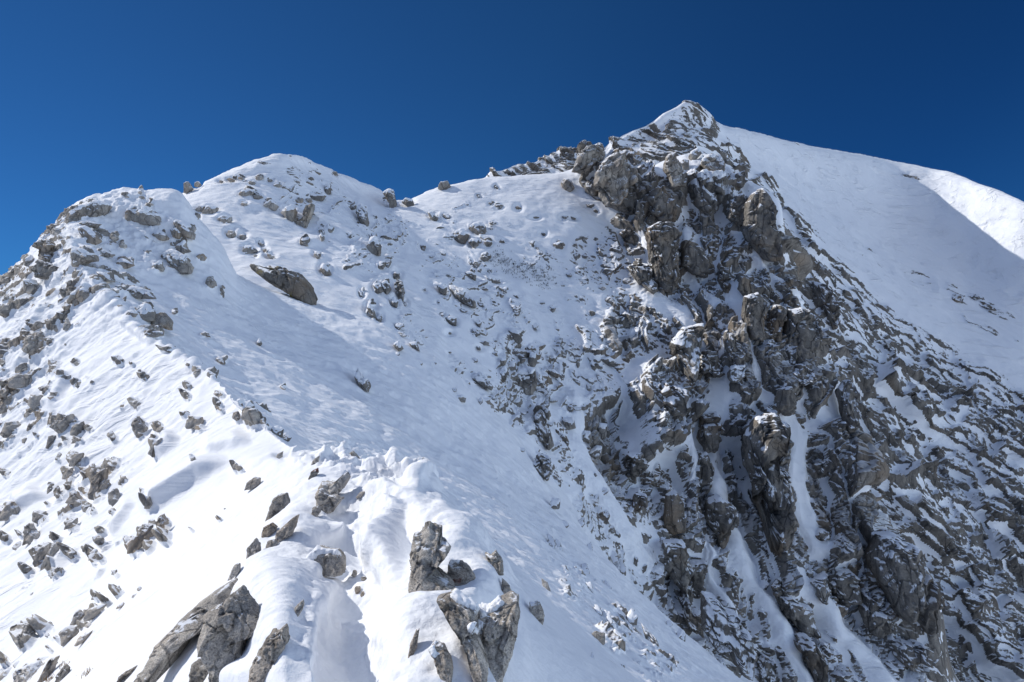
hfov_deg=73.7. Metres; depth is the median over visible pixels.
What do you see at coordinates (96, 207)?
boulder
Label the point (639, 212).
crag
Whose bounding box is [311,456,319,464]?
rock
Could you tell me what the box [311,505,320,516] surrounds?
rock
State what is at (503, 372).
boulder
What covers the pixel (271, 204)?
boulder
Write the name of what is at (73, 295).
rock
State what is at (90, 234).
boulder
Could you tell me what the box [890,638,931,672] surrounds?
crag
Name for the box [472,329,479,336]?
rock
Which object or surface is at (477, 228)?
boulder
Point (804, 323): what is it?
crag
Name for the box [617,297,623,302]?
rock
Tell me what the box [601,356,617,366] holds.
boulder
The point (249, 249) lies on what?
boulder
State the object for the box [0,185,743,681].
snow ridge
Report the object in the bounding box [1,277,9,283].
rock
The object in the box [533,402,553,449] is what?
crag
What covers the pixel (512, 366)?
boulder
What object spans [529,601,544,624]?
rock
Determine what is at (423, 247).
rock
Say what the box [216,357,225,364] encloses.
rock
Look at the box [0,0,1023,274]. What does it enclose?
sky
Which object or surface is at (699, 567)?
crag
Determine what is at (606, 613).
rock
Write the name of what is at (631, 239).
crag
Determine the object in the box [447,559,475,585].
boulder
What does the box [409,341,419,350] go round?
rock
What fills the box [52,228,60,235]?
rock
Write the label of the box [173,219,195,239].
boulder
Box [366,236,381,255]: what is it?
boulder
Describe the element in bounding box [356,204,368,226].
boulder
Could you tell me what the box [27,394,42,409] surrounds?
boulder
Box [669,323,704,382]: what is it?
crag
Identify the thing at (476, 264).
rock
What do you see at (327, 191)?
rock
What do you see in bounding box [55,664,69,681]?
rock
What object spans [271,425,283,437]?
rock
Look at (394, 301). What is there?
rock
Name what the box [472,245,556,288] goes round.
rocks
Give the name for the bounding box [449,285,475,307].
rock slab
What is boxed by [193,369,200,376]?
rock
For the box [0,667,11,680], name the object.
rock
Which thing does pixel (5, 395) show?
crag
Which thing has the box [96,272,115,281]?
rock
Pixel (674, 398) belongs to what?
crag
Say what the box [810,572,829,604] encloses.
crag
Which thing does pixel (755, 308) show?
crag
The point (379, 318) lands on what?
rock
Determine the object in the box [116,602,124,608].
rock
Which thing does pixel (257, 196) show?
rock
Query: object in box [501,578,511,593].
rock
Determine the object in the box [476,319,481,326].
rock
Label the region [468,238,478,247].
boulder
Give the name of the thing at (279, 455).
rock
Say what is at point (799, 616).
crag
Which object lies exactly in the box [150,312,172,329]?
boulder
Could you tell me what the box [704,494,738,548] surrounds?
crag
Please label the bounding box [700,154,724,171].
crag
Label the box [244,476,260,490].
rock
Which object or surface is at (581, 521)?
rock
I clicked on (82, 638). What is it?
rock
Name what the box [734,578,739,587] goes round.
rock
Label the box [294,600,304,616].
rock
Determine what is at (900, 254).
summit
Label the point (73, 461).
rock
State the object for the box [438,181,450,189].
boulder
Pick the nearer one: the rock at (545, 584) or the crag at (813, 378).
the rock at (545, 584)
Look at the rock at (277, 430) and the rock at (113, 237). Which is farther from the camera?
the rock at (113, 237)
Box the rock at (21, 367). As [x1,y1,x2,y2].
[15,362,27,372]
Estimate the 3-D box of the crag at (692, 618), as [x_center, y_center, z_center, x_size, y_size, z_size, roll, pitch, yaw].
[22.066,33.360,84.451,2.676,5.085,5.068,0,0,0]
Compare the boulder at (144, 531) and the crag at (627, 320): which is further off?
the crag at (627, 320)
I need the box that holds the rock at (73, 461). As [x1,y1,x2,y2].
[69,452,83,466]
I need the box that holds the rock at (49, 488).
[47,484,53,493]
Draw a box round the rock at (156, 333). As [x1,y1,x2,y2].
[144,330,163,336]
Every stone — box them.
[308,468,318,479]
[351,570,356,577]
[354,586,360,593]
[592,631,604,644]
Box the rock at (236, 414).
[232,411,239,419]
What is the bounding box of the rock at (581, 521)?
[578,517,584,526]
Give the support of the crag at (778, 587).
on the mountain
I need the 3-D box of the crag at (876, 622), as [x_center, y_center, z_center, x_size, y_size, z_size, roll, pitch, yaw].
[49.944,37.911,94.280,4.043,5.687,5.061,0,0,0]
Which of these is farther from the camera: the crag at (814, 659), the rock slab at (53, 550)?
the crag at (814, 659)
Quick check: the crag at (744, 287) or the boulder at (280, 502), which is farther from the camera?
the crag at (744, 287)
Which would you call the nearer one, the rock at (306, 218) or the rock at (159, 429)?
the rock at (159, 429)
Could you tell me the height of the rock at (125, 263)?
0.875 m
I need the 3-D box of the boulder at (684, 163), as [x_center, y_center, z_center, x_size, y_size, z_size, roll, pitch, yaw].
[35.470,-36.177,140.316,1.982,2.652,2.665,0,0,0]
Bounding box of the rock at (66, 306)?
[62,303,70,310]
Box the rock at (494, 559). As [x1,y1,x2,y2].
[485,550,503,575]
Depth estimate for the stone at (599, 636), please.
24.39 m
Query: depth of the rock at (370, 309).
81.14 m
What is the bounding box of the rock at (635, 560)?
[634,556,637,565]
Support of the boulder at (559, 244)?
on the mountain
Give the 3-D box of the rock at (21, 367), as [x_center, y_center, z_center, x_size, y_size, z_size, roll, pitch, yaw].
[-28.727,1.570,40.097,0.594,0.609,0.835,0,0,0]
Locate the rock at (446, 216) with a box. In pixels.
[443,213,449,218]
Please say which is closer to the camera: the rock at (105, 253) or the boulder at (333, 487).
the boulder at (333, 487)
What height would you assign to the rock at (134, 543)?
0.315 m
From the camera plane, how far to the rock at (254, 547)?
6.93 m
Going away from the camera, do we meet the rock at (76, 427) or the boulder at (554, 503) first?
the rock at (76, 427)
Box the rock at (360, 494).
[356,491,364,498]
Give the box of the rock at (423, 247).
[420,244,425,250]
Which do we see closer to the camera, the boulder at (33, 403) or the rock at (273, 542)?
the rock at (273, 542)
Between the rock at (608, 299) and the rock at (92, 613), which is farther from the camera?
the rock at (608, 299)
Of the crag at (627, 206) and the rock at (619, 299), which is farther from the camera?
the crag at (627, 206)
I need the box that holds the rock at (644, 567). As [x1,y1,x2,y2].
[642,564,646,572]
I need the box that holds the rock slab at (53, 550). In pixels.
[40,543,58,570]
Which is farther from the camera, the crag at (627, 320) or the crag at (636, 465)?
the crag at (627, 320)
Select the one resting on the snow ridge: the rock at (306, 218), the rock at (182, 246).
the rock at (182, 246)
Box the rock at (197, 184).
[194,181,200,186]
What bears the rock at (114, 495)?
on the snow ridge
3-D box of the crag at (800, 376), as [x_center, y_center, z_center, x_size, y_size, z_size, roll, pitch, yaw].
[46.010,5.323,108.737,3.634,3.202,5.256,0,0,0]
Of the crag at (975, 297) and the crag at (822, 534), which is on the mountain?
the crag at (822, 534)
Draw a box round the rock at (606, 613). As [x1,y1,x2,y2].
[602,610,610,616]
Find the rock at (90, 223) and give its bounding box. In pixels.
[79,221,101,226]
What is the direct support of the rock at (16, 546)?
on the snow ridge
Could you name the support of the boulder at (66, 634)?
on the snow ridge
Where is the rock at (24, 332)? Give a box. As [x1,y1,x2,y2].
[21,330,29,335]
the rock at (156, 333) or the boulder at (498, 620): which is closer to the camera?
the boulder at (498, 620)
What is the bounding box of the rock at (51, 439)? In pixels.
[46,435,55,448]
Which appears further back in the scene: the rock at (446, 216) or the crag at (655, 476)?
the rock at (446, 216)
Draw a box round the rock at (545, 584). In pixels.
[542,579,550,591]
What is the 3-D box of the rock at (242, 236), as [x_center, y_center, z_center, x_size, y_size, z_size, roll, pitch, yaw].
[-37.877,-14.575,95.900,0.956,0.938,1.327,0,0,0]
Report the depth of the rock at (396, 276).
97.97 m
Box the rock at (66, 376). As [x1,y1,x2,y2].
[61,374,70,378]
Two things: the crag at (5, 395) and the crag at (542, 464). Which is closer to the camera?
the crag at (5, 395)
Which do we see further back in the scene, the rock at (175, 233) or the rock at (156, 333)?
the rock at (175, 233)
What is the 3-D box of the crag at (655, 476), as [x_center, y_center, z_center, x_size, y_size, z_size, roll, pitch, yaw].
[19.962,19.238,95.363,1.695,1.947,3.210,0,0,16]
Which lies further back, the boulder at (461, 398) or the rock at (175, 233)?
the boulder at (461, 398)
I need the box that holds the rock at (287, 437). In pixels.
[283,433,291,441]
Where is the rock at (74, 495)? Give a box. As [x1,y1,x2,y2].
[65,490,82,503]
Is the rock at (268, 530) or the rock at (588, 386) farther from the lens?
the rock at (588, 386)
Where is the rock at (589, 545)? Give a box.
[587,541,592,550]
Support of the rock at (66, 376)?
on the snow ridge
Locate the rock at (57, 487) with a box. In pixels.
[53,485,59,495]
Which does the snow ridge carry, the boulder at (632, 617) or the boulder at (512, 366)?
the boulder at (632, 617)
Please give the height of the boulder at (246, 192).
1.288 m
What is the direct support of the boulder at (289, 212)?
on the mountain
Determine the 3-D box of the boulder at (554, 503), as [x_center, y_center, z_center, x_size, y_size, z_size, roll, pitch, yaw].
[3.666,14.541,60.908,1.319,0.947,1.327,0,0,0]
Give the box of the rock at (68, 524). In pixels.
[64,518,77,529]
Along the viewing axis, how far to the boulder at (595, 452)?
92.70 m
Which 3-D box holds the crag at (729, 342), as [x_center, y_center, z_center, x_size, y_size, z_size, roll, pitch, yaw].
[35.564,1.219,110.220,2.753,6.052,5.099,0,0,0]
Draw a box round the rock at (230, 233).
[226,230,235,237]
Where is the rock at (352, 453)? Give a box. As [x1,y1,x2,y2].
[349,451,359,458]
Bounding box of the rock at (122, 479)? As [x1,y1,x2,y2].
[118,476,126,484]
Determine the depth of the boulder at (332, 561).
6.43 m
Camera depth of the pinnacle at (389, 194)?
136.80 m
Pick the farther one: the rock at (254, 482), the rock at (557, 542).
the rock at (557, 542)
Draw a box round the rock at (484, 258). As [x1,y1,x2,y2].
[480,255,488,261]
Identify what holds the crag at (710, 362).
on the mountain
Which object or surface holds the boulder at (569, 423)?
on the mountain
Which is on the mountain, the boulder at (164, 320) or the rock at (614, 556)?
the rock at (614, 556)
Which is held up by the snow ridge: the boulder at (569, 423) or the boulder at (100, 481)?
the boulder at (100, 481)
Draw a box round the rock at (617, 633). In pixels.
[613,629,621,637]
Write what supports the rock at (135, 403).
on the snow ridge
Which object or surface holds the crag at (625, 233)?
on the mountain
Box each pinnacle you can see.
[183,181,193,193]
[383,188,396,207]
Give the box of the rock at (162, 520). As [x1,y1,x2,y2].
[157,513,168,527]
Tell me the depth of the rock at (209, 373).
26.93 m
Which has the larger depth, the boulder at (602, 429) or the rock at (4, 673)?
the boulder at (602, 429)
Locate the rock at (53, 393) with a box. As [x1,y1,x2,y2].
[49,391,56,395]
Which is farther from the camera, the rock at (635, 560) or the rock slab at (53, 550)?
the rock at (635, 560)
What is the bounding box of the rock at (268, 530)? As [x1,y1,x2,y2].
[261,522,277,537]
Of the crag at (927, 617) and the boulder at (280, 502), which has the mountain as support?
the crag at (927, 617)
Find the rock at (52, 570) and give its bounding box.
[48,567,55,578]
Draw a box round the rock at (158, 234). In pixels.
[152,229,168,240]
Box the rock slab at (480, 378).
[472,371,492,389]
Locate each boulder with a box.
[0,305,9,316]
[0,420,20,437]
[0,500,19,520]
[7,374,25,388]
[13,660,42,681]
[14,622,35,648]
[21,331,44,354]
[22,522,39,545]
[23,279,38,293]
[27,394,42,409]
[49,414,74,433]
[58,625,78,646]
[65,204,86,219]
[70,246,98,266]
[76,282,90,301]
[78,225,101,244]
[85,199,111,216]
[87,468,110,499]
[125,204,160,225]
[126,286,155,298]
[131,416,147,437]
[136,524,153,546]
[137,303,155,321]
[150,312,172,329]
[161,249,193,273]
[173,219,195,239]
[185,416,203,428]
[189,658,207,681]
[196,585,259,681]
[202,205,218,213]
[218,215,231,222]
[239,189,253,195]
[241,409,260,424]
[242,245,257,253]
[248,623,289,681]
[250,264,317,304]
[263,199,278,210]
[265,492,289,520]
[275,514,299,541]
[281,204,297,221]
[306,545,345,576]
[309,191,325,200]
[315,471,350,494]
[315,488,343,513]
[354,368,370,391]
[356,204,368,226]
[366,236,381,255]
[373,283,383,293]
[381,280,390,294]
[402,198,413,206]
[408,521,454,592]
[428,211,437,220]
[429,640,452,681]
[437,282,446,294]
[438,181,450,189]
[446,315,456,325]
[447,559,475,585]
[454,228,468,243]
[457,395,465,402]
[465,271,475,280]
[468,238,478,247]
[469,222,485,234]
[476,591,519,681]
[484,240,491,246]
[499,365,507,379]
[500,358,506,365]
[508,327,522,343]
[508,361,515,370]
[516,366,536,394]
[528,351,536,366]
[547,369,559,377]
[549,498,559,508]
[553,241,563,248]
[561,178,574,191]
[562,417,575,429]
[583,431,590,442]
[589,445,601,458]
[597,423,606,439]
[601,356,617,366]
[626,609,637,624]
[676,628,685,641]
[680,159,688,169]
[688,148,701,159]
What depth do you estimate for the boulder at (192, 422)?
22.82 m
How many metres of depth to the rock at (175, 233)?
58.23 m
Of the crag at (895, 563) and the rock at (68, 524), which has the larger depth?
the crag at (895, 563)
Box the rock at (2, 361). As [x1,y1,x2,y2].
[0,358,4,366]
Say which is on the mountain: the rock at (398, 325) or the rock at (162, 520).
the rock at (398, 325)
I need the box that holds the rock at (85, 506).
[81,502,91,512]
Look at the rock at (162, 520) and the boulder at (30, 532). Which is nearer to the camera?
the rock at (162, 520)
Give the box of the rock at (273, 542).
[265,539,278,547]
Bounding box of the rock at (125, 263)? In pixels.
[115,258,134,268]
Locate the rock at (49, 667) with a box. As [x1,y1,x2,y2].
[37,655,59,681]
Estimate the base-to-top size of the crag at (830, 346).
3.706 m
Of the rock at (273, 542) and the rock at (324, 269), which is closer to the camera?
the rock at (273, 542)
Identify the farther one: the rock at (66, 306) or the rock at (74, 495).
the rock at (66, 306)
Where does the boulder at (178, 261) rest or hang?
on the snow ridge
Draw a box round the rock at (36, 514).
[32,510,46,523]
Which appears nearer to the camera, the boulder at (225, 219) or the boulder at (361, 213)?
the boulder at (225, 219)
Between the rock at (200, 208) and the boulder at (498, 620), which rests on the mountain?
the rock at (200, 208)
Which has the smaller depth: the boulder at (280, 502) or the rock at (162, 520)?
the boulder at (280, 502)
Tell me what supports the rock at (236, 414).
on the snow ridge
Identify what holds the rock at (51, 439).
on the snow ridge
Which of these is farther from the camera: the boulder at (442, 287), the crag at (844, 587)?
the boulder at (442, 287)
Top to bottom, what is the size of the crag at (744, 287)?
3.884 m
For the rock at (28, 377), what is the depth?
38.05 m
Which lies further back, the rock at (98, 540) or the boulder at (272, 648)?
the rock at (98, 540)
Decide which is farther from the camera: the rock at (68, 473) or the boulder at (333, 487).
the rock at (68, 473)
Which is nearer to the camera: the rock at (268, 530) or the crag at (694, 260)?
the rock at (268, 530)
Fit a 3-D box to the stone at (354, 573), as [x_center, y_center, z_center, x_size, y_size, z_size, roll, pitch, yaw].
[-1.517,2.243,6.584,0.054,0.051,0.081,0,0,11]
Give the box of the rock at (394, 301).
[391,297,397,307]
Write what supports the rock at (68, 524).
on the snow ridge
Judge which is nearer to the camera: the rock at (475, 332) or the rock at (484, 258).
the rock at (475, 332)
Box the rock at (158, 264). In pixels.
[151,260,164,271]
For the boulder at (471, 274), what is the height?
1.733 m
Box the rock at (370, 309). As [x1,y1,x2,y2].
[367,303,375,317]
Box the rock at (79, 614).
[70,609,84,624]
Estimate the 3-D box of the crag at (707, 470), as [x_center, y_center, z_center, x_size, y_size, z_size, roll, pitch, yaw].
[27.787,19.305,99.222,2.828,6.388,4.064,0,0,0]
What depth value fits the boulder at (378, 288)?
89.64 m
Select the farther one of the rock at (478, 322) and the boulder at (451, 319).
the rock at (478, 322)
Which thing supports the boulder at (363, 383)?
on the snow ridge
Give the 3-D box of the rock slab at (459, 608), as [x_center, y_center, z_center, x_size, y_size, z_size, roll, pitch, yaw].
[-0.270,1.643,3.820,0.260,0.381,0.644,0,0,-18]
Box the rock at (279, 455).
[276,451,282,458]
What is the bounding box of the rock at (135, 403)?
[132,400,140,408]
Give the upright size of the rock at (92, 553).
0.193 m
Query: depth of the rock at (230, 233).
94.82 m
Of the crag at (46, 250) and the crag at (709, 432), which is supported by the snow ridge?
the crag at (46, 250)
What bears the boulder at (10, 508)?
on the snow ridge
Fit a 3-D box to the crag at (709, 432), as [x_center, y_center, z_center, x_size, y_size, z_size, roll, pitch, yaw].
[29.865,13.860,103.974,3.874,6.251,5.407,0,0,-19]
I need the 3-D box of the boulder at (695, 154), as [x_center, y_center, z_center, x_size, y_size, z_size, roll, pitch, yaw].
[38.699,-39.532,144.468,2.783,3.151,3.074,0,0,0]
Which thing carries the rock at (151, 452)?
on the snow ridge
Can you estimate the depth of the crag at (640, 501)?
88.26 m
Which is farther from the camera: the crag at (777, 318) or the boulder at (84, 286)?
the crag at (777, 318)
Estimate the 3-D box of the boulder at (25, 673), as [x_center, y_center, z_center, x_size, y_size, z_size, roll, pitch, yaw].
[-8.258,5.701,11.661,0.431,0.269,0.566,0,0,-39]
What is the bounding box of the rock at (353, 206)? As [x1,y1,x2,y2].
[348,201,356,209]
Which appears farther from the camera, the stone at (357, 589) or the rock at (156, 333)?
the rock at (156, 333)
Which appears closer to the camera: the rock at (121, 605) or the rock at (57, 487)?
the rock at (121, 605)
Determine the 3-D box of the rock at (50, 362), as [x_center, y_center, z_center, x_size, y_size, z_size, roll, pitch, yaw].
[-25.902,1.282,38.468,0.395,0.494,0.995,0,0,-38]
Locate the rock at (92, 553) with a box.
[88,548,97,560]
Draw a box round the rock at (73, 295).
[66,289,78,303]
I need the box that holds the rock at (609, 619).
[606,616,612,624]
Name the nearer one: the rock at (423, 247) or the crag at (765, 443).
the crag at (765, 443)
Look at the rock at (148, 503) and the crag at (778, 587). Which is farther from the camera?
the crag at (778, 587)
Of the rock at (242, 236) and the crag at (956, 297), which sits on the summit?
the crag at (956, 297)
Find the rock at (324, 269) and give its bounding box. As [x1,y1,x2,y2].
[319,264,331,275]
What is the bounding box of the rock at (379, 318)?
[376,315,381,321]
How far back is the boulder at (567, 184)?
142.83 m
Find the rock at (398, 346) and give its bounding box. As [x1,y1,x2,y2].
[394,340,403,350]
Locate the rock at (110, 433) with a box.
[107,431,114,436]
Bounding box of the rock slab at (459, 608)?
[436,588,488,681]
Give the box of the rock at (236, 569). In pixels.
[228,563,240,580]
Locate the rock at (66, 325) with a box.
[63,318,70,330]
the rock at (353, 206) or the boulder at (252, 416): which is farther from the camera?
the rock at (353, 206)
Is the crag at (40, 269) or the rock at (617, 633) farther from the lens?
the crag at (40, 269)
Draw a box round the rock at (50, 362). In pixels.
[48,359,54,365]
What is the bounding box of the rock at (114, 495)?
[108,488,120,506]
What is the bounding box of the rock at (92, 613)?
[83,604,106,621]
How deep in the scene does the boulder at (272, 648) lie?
3.63 m
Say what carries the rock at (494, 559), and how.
on the snow ridge
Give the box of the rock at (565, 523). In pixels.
[562,520,568,527]
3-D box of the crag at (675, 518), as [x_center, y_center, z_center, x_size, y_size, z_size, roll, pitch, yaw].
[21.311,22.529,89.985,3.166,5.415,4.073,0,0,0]
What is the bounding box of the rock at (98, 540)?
[94,536,103,543]
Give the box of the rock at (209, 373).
[207,371,216,377]
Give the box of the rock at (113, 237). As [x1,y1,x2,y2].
[109,234,118,240]
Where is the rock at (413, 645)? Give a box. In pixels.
[408,628,418,657]
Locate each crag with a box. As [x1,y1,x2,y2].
[0,380,14,413]
[30,259,58,279]
[32,239,55,262]
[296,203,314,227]
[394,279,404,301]
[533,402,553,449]
[533,452,552,480]
[572,144,605,173]
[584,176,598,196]
[594,151,637,208]
[614,192,639,214]
[619,228,637,243]
[619,312,635,327]
[624,452,648,477]
[627,228,638,245]
[627,261,657,294]
[631,492,647,511]
[634,200,644,228]
[641,624,658,646]
[645,212,657,223]
[645,221,681,292]
[647,185,676,222]
[650,470,660,486]
[658,381,688,415]
[661,538,693,592]
[663,153,683,187]
[663,489,686,534]
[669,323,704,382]
[675,172,687,187]
[678,591,703,637]
[680,240,709,277]
[687,169,726,217]
[688,559,707,598]
[696,411,724,452]
[698,452,714,496]
[699,350,724,377]
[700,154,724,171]
[700,591,756,680]
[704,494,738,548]
[717,266,731,292]
[722,330,744,364]
[726,193,747,224]
[727,365,745,382]
[735,171,748,187]
[737,276,750,296]
[741,188,782,261]
[741,292,768,341]
[741,412,798,557]
[757,653,777,681]
[766,304,787,342]
[771,578,788,605]
[775,386,796,415]
[778,595,820,639]
[781,277,802,288]
[782,307,831,363]
[793,364,817,385]
[793,365,810,384]
[793,632,828,681]
[809,281,840,329]
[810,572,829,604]
[812,459,842,476]
[815,527,830,540]
[823,335,831,356]
[828,568,862,607]
[835,379,859,432]
[858,593,891,637]
[865,529,925,623]
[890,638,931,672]
[917,574,944,634]
[951,293,962,301]
[971,294,979,299]
[979,301,995,310]
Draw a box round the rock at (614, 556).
[610,550,617,563]
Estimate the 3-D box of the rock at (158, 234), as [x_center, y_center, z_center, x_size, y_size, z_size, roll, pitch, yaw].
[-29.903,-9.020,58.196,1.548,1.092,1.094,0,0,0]
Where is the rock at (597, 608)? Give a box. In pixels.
[594,604,601,614]
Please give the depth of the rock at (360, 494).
9.22 m
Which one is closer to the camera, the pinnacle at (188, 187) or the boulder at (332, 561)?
the boulder at (332, 561)
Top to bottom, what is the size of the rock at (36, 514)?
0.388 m
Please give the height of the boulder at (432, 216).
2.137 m
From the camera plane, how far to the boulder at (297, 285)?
72.28 m
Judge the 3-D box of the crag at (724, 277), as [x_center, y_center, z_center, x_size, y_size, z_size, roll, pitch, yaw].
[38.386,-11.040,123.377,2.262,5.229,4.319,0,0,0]
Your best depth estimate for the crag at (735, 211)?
129.02 m
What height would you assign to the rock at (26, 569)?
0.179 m
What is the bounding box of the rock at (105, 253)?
[100,250,114,257]
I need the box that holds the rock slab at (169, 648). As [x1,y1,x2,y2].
[137,578,237,681]
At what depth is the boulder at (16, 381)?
37.59 m
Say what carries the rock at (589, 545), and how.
on the snow ridge
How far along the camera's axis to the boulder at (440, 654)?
3.61 m
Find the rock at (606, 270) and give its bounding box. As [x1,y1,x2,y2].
[602,268,611,273]
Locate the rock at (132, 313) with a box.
[126,310,137,316]
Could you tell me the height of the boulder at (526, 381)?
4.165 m
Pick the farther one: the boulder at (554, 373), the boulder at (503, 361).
the boulder at (554, 373)
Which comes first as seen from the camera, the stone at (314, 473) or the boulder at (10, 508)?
the stone at (314, 473)
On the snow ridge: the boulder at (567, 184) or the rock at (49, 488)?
the rock at (49, 488)
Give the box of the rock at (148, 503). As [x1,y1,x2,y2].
[144,496,152,508]
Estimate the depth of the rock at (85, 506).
21.40 m
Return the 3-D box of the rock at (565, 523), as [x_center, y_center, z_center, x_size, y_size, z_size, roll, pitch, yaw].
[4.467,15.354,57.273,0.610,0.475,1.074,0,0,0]
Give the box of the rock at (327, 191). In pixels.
[324,184,330,194]
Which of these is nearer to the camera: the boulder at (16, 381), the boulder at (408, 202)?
the boulder at (16, 381)
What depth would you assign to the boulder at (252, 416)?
19.52 m
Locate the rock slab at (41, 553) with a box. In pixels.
[32,543,51,566]
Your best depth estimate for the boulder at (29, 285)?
47.61 m
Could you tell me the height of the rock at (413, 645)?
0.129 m
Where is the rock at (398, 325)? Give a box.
[395,322,404,329]
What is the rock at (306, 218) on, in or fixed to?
on the mountain
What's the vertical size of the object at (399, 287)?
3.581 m
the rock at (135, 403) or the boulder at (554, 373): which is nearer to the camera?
the rock at (135, 403)
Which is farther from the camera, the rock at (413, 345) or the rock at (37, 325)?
the rock at (413, 345)
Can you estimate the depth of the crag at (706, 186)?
133.04 m
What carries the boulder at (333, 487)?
on the snow ridge
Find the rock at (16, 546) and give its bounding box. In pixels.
[12,541,21,550]
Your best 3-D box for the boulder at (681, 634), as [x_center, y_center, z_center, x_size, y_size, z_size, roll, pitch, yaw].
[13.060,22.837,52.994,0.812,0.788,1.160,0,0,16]
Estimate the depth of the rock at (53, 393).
34.09 m
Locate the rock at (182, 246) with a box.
[175,240,191,252]
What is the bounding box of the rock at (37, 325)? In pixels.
[30,321,43,330]
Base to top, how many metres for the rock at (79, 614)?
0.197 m
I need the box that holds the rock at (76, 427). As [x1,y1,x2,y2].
[70,421,84,435]
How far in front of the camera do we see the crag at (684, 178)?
134.47 m
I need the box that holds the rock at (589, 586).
[586,582,592,591]
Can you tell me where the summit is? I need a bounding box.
[486,100,1023,681]
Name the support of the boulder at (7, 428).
on the snow ridge
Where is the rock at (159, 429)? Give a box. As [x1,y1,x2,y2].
[156,426,163,432]
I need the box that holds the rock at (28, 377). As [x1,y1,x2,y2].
[24,373,31,386]
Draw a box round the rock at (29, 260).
[24,255,33,265]
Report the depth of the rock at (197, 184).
112.91 m
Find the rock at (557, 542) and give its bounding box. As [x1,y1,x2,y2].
[555,539,562,550]
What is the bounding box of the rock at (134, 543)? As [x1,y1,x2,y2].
[127,536,141,553]
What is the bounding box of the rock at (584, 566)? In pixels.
[581,563,589,573]
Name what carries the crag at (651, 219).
on the mountain
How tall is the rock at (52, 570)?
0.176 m
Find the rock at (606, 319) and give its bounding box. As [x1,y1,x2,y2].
[603,317,612,324]
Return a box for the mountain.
[182,139,959,681]
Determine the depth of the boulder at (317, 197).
116.46 m
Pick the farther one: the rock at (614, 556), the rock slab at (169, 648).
the rock at (614, 556)
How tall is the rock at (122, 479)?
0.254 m
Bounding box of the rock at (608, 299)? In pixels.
[605,297,614,302]
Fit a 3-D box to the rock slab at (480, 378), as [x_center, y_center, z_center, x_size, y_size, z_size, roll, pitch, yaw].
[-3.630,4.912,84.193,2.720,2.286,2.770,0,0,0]
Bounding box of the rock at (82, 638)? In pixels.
[74,630,92,645]
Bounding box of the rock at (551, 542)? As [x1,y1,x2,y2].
[547,534,555,548]
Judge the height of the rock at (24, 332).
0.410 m
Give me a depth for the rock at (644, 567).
82.65 m
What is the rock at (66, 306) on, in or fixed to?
on the snow ridge
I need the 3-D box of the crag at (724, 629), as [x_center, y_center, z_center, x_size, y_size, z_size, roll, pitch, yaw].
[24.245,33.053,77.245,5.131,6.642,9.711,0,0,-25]
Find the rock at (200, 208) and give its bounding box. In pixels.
[195,205,204,211]
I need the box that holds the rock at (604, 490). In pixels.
[602,487,607,494]
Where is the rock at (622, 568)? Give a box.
[618,558,625,573]
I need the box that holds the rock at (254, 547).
[246,538,260,558]
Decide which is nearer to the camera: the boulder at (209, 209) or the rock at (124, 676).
the rock at (124, 676)
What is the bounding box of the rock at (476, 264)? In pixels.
[472,261,480,267]
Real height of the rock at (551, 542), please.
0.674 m
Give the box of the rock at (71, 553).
[68,551,76,557]
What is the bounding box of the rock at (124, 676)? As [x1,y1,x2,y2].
[117,665,136,681]
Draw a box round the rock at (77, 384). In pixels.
[75,381,80,387]
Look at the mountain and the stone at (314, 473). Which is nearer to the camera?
the stone at (314, 473)
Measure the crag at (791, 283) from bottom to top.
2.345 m
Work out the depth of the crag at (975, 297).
317.19 m
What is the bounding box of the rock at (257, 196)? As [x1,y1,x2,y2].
[253,194,262,199]
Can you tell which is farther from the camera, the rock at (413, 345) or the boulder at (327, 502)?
the rock at (413, 345)
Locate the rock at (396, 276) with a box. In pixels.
[393,273,399,279]
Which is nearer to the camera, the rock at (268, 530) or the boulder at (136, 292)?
the rock at (268, 530)
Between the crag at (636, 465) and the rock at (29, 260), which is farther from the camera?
the crag at (636, 465)
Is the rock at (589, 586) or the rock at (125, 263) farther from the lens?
the rock at (125, 263)
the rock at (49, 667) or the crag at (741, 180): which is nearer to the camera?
the rock at (49, 667)
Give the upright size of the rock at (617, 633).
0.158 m
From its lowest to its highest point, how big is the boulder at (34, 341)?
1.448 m
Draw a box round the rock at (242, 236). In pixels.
[240,234,245,239]
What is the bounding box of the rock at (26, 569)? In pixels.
[22,567,31,573]
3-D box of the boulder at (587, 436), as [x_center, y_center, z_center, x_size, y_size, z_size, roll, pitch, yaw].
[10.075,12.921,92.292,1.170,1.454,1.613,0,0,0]
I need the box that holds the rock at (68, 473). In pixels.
[62,467,73,479]
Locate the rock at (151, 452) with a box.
[148,438,161,456]
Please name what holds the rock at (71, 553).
on the snow ridge
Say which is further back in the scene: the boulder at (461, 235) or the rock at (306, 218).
the boulder at (461, 235)
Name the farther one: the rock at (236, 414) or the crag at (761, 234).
the crag at (761, 234)
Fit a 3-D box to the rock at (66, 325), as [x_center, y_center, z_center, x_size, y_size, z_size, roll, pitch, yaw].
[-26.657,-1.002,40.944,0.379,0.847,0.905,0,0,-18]
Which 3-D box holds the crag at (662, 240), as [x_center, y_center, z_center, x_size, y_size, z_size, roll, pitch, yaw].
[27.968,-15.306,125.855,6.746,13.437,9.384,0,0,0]
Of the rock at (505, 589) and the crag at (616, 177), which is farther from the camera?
the crag at (616, 177)
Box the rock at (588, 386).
[586,384,590,391]
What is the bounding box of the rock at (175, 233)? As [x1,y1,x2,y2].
[170,228,181,238]
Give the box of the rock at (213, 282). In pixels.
[207,278,215,286]
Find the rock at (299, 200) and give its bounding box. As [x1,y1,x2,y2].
[295,197,303,202]

